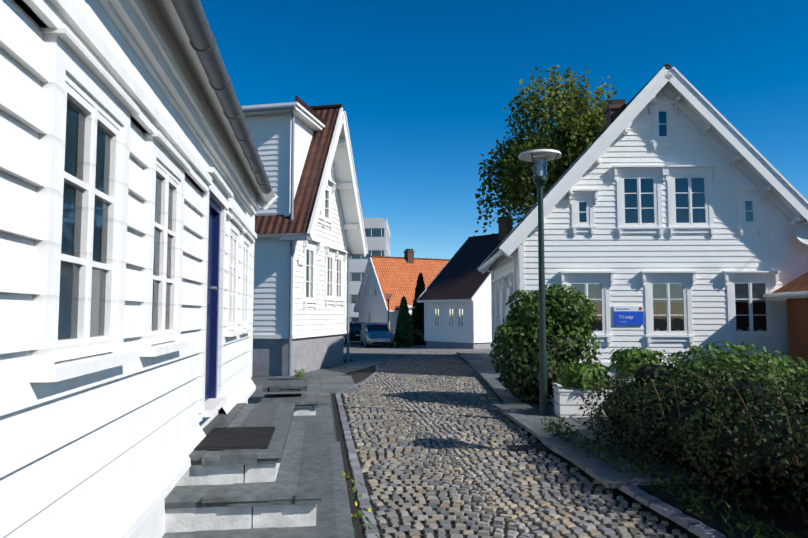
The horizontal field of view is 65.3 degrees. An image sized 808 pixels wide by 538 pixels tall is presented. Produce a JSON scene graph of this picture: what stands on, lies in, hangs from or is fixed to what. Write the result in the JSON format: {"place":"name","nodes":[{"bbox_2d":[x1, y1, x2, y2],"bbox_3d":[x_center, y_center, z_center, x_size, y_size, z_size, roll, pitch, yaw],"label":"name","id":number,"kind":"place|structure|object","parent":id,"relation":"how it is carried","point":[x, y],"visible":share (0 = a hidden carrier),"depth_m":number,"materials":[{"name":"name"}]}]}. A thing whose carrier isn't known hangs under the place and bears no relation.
{"place":"outdoors","nodes":[
{"label":"outdoors","id":0,"kind":"place"},
{"bbox_2d":[248,353,718,488],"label":"pavements","id":1,"kind":"structure","parent":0,"point":[325,383],"depth_m":9.59,"materials":[{"name":"stone"}]},
{"bbox_2d":[294,368,378,537],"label":"weeds","id":2,"kind":"object","parent":1,"relation":"on","point":[354,489],"visible":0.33,"depth_m":5.19,"materials":[{"name":"green plant"}]},
{"bbox_2d":[162,378,551,537],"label":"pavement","id":3,"kind":"structure","parent":1,"relation":"on","point":[266,467],"depth_m":4.28,"materials":[{"name":"stone"}]},
{"bbox_2d":[518,149,561,415],"bbox_3d":[2.167,0.195,9.923,0.686,4.160,0.686,1,-4,-8],"label":"lamp post","id":4,"kind":"object","parent":1,"relation":"on","point":[539,157],"visible":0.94,"depth_m":9.89,"materials":[{"name":"green painted metal"},{"name":"glass"}]},
{"bbox_2d":[514,364,634,417],"bbox_3d":[2.817,2.176,12.274,1.675,0.745,5.894,1,-4,-8],"label":"planter","id":5,"kind":"object","parent":1,"relation":"on","point":[565,401],"visible":0.29,"depth_m":9.52,"materials":[{"name":"white paint"}]},
{"bbox_2d":[489,282,665,403],"bbox_3d":[2.774,1.322,11.070,2.168,2.282,3.545,1,-4,-8],"label":"shrub","id":6,"kind":"object","parent":1,"relation":"on","point":[568,325],"visible":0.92,"depth_m":11.30,"materials":[{"name":"green plant"}]},
{"bbox_2d":[252,341,730,537],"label":"street bed","id":7,"kind":"object","parent":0,"point":[355,348],"depth_m":6.38,"materials":[{"name":"grey stone"}]},
{"bbox_2d":[344,322,365,343],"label":"dark car","id":8,"kind":"object","parent":7,"relation":"on","point":[354,331],"visible":0.29,"depth_m":44.02,"materials":[{"name":"black"}]},
{"bbox_2d":[360,322,393,347],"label":"car","id":9,"kind":"object","parent":7,"relation":"on","point":[371,333],"visible":0.96,"depth_m":40.13,"materials":[{"name":"blue metal"}]},
{"bbox_2d":[385,294,391,322],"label":"lamp post","id":10,"kind":"object","parent":7,"relation":"on","point":[388,296],"visible":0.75,"depth_m":47.07,"materials":[{"name":"grey metal"}]},
{"bbox_2d":[353,249,449,338],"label":"house","id":11,"kind":"structure","parent":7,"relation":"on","point":[396,277],"depth_m":53.31,"materials":[{"name":"white paint"}]},
{"bbox_2d":[335,351,725,537],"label":"street setts","id":12,"kind":"structure","parent":7,"relation":"on","point":[418,368],"depth_m":6.78,"materials":[{"name":"stone"}]},
{"bbox_2d":[200,0,807,258],"label":"sky","id":13,"kind":"structure","parent":0,"point":[423,87],"materials":[{"name":"blue"}]},
{"bbox_2d":[637,484,807,537],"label":"garden bed","id":14,"kind":"object","parent":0,"point":[784,522],"depth_m":5.05,"materials":[{"name":"soil"}]},
{"bbox_2d":[540,340,807,537],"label":"garden bushes","id":15,"kind":"object","parent":14,"relation":"on","point":[726,420],"visible":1,"depth_m":5.76,"materials":[{"name":"green plant"}]},
{"label":"ground","id":16,"kind":"structure","parent":0,"visible":0},
{"bbox_2d":[0,0,278,537],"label":"house","id":17,"kind":"structure","parent":16,"relation":"on","point":[135,187],"depth_m":2.83,"materials":[{"name":"white paint"}]},
{"bbox_2d":[241,96,367,375],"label":"house","id":18,"kind":"structure","parent":16,"relation":"on","point":[310,240],"depth_m":17.83,"materials":[{"name":"white paint"}]},
{"bbox_2d":[346,218,389,321],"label":"office block","id":19,"kind":"structure","parent":16,"relation":"on","point":[377,232],"depth_m":93.74,"materials":[{"name":"grey concrete"}]},
{"bbox_2d":[394,273,425,346],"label":"conifer trees","id":20,"kind":"object","parent":16,"relation":"on","point":[408,332],"visible":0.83,"depth_m":41.75,"materials":[{"name":"green plant"}]},
{"bbox_2d":[417,216,513,348],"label":"house","id":21,"kind":"structure","parent":16,"relation":"on","point":[455,297],"depth_m":36.29,"materials":[{"name":"white paint"}]},
{"bbox_2d":[473,65,616,238],"bbox_3d":[9.794,-3.908,38.319,10.565,17.220,9.294,1,-4,-8],"label":"tree","id":22,"kind":"object","parent":16,"relation":"on","point":[575,131],"visible":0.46,"depth_m":37.03,"materials":[{"name":"green plant"}]},
{"bbox_2d":[477,63,807,379],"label":"house","id":23,"kind":"structure","parent":16,"relation":"on","point":[675,206],"depth_m":16.26,"materials":[{"name":"white painted wood"},{"name":"glass"},{"name":"dark tile"}]},
{"bbox_2d":[763,272,807,368],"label":"house","id":24,"kind":"structure","parent":16,"relation":"on","point":[794,292],"depth_m":15.24,"materials":[{"name":"brown wood"}]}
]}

